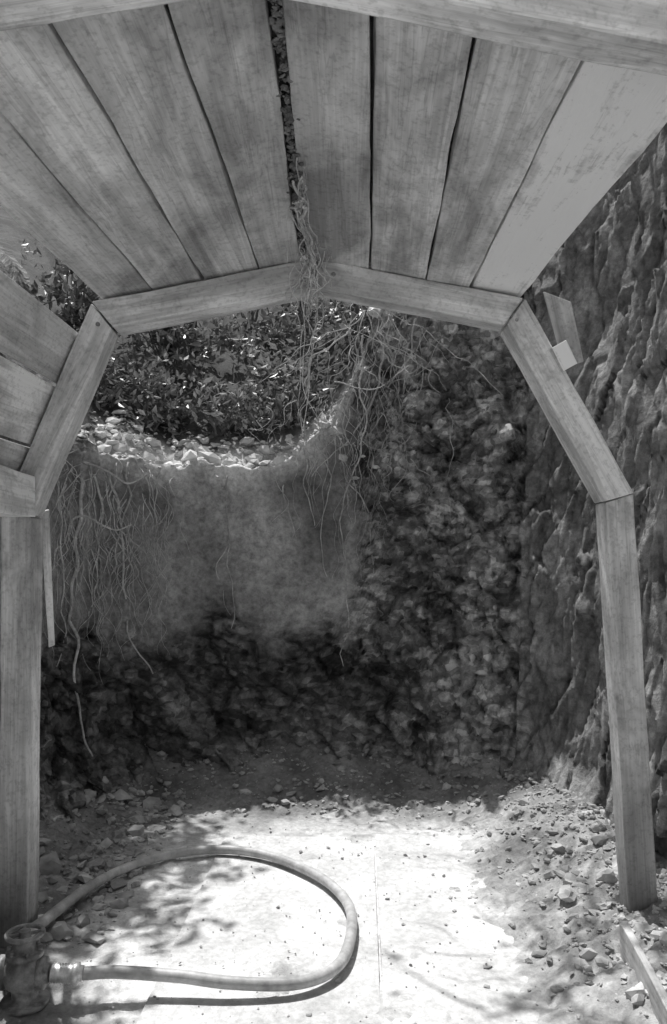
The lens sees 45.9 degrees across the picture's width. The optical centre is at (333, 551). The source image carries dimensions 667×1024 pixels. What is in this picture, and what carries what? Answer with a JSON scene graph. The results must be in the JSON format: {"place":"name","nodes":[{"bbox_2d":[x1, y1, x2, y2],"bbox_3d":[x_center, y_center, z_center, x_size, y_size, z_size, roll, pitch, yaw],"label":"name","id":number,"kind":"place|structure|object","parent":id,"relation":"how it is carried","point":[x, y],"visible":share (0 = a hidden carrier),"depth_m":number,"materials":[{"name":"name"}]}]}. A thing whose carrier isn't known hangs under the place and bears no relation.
{"place":"outdoors","nodes":[
{"label":"outdoors","id":0,"kind":"place"},
{"bbox_2d":[0,123,666,869],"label":"excavated hillside","id":1,"kind":"structure","parent":0,"point":[474,629],"depth_m":5.06,"materials":[{"name":"soil"}]},
{"bbox_2d":[18,233,85,291],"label":"shrub","id":2,"kind":"object","parent":1,"relation":"on","point":[72,283],"visible":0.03,"depth_m":8.38,"materials":[{"name":"grey plant"}]},
{"bbox_2d":[23,259,102,332],"bbox_3d":[-2.410,-2.115,6.873,1.335,1.207,1.451,0,0,38],"label":"shrub","id":3,"kind":"object","parent":1,"relation":"on","point":[70,315],"visible":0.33,"depth_m":6.53,"materials":[{"name":"grey plant"}]},
{"bbox_2d":[93,335,157,409],"bbox_3d":[-1.750,-1.341,5.932,0.884,0.690,0.708,0,0,0],"label":"shrub","id":4,"kind":"object","parent":1,"relation":"on","point":[106,384],"visible":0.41,"depth_m":5.89,"materials":[{"name":"grey plant"}]},
{"bbox_2d":[77,313,241,382],"bbox_3d":[-1.400,-1.940,6.707,1.495,1.029,1.140,0,0,-41],"label":"shrub","id":5,"kind":"object","parent":1,"relation":"on","point":[196,344],"visible":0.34,"depth_m":6.72,"materials":[{"name":"grey plant"}]},
{"bbox_2d":[110,334,211,438],"bbox_3d":[-1.319,-1.143,5.869,0.840,0.816,0.981,0,0,0],"label":"shrub","id":6,"kind":"object","parent":1,"relation":"on","point":[160,411],"visible":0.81,"depth_m":5.78,"materials":[{"name":"grey plant"}]},
{"bbox_2d":[77,307,381,485],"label":"rim stones","id":7,"kind":"object","parent":1,"relation":"on","point":[195,451],"visible":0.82,"depth_m":5.40,"materials":[{"name":"grey stone"}]},
{"bbox_2d":[164,358,297,438],"bbox_3d":[-0.805,-1.076,5.911,0.996,0.728,0.911,0,0,22],"label":"shrub","id":8,"kind":"object","parent":1,"relation":"on","point":[223,421],"visible":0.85,"depth_m":5.80,"materials":[{"name":"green plant"}]},
{"bbox_2d":[42,317,455,756],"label":"wall roots","id":9,"kind":"object","parent":1,"relation":"attached to","point":[77,565],"depth_m":4.94,"materials":[{"name":"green plant"}]},
{"bbox_2d":[205,257,300,339],"bbox_3d":[-0.677,-3.150,8.450,1.640,1.912,2.036,0,0,31],"label":"shrub","id":10,"kind":"object","parent":1,"relation":"on","point":[252,313],"visible":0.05,"depth_m":8.28,"materials":[{"name":"grey plant"}]},
{"bbox_2d":[183,257,344,394],"bbox_3d":[-0.571,-1.926,7.023,1.487,1.278,1.568,0,0,0],"label":"shrub","id":11,"kind":"object","parent":1,"relation":"on","point":[292,331],"visible":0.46,"depth_m":6.76,"materials":[{"name":"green plant"}]},
{"bbox_2d":[230,329,351,430],"bbox_3d":[-0.216,-1.233,5.810,1.118,0.800,1.128,0,0,0],"label":"shrub","id":12,"kind":"object","parent":1,"relation":"on","point":[292,383],"visible":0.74,"depth_m":5.75,"materials":[{"name":"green plant"}]},
{"bbox_2d":[314,297,371,363],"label":"shrub","id":13,"kind":"object","parent":1,"relation":"on","point":[336,318],"visible":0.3,"depth_m":5.96,"materials":[{"name":"grey plant"}]},
{"bbox_2d":[339,265,370,318],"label":"shrub","id":14,"kind":"object","parent":1,"relation":"on","point":[355,305],"visible":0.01,"depth_m":6.86,"materials":[{"name":"grey plant"}]},
{"bbox_2d":[0,741,666,1023],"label":"ground","id":15,"kind":"structure","parent":0,"point":[158,929],"depth_m":3.53,"materials":[{"name":"grey soil"}]},
{"bbox_2d":[0,923,84,1016],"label":"gate valve","id":16,"kind":"object","parent":15,"relation":"on","point":[29,971],"visible":1,"depth_m":2.50,"materials":[{"name":"metal"}]},
{"bbox_2d":[31,845,356,991],"bbox_3d":[-0.504,1.373,3.137,1.191,0.126,1.259,0,0,0],"label":"hose","id":17,"kind":"object","parent":15,"relation":"on","point":[335,967],"visible":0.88,"depth_m":2.74,"materials":[{"name":"rubber"}]},
{"bbox_2d":[0,260,656,948],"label":"timber arch frame","id":18,"kind":"object","parent":15,"relation":"on","point":[568,416],"visible":0.91,"depth_m":2.85,"materials":[{"name":"grey wood"}]},
{"bbox_2d":[0,0,666,516],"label":"timber lagging","id":19,"kind":"object","parent":18,"relation":"on","point":[120,158],"visible":0.8,"depth_m":1.93,"materials":[{"name":"grey wood"}]},
{"bbox_2d":[40,509,54,646],"bbox_3d":[-1.114,0.106,3.080,0.036,0.544,0.043,-3,3,-20],"label":"timber lath","id":20,"kind":"object","parent":19,"relation":"attached to","point":[47,565],"visible":0.81,"depth_m":3.06,"materials":[{"name":"grey wood"}]},
{"bbox_2d":[267,0,307,247],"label":"bark debris","id":21,"kind":"object","parent":19,"relation":"on","point":[278,26],"visible":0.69,"depth_m":1.81,"materials":[{"name":"grey plant"}]},
{"bbox_2d":[166,1,474,269],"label":"earth backfill","id":22,"kind":"structure","parent":19,"relation":"on","point":[278,60],"depth_m":1.88,"materials":[{"name":"black soil"}]},
{"bbox_2d":[261,156,502,461],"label":"hanging roots","id":23,"kind":"object","parent":19,"relation":"hanging from","point":[298,207],"visible":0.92,"depth_m":2.79,"materials":[{"name":"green plant"}]},
{"bbox_2d":[136,834,547,1023],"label":"floor sheet","id":24,"kind":"object","parent":15,"relation":"on","point":[223,902],"visible":0.81,"depth_m":2.93,"materials":[{"name":"white"}]},
{"bbox_2d":[19,739,666,1023],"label":"rubble","id":25,"kind":"object","parent":15,"relation":"on","point":[50,865],"visible":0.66,"depth_m":3.51,"materials":[{"name":"stone"}]},
{"bbox_2d":[619,921,666,1023],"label":"foot board","id":26,"kind":"object","parent":15,"relation":"on","point":[633,955],"visible":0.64,"depth_m":2.41,"materials":[{"name":"grey wood"}]},
{"bbox_2d":[0,0,666,75],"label":"timber arch frame","id":27,"kind":"object","parent":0,"point":[629,34],"visible":1,"depth_m":1.25,"materials":[{"name":"grey wood"}]}
]}

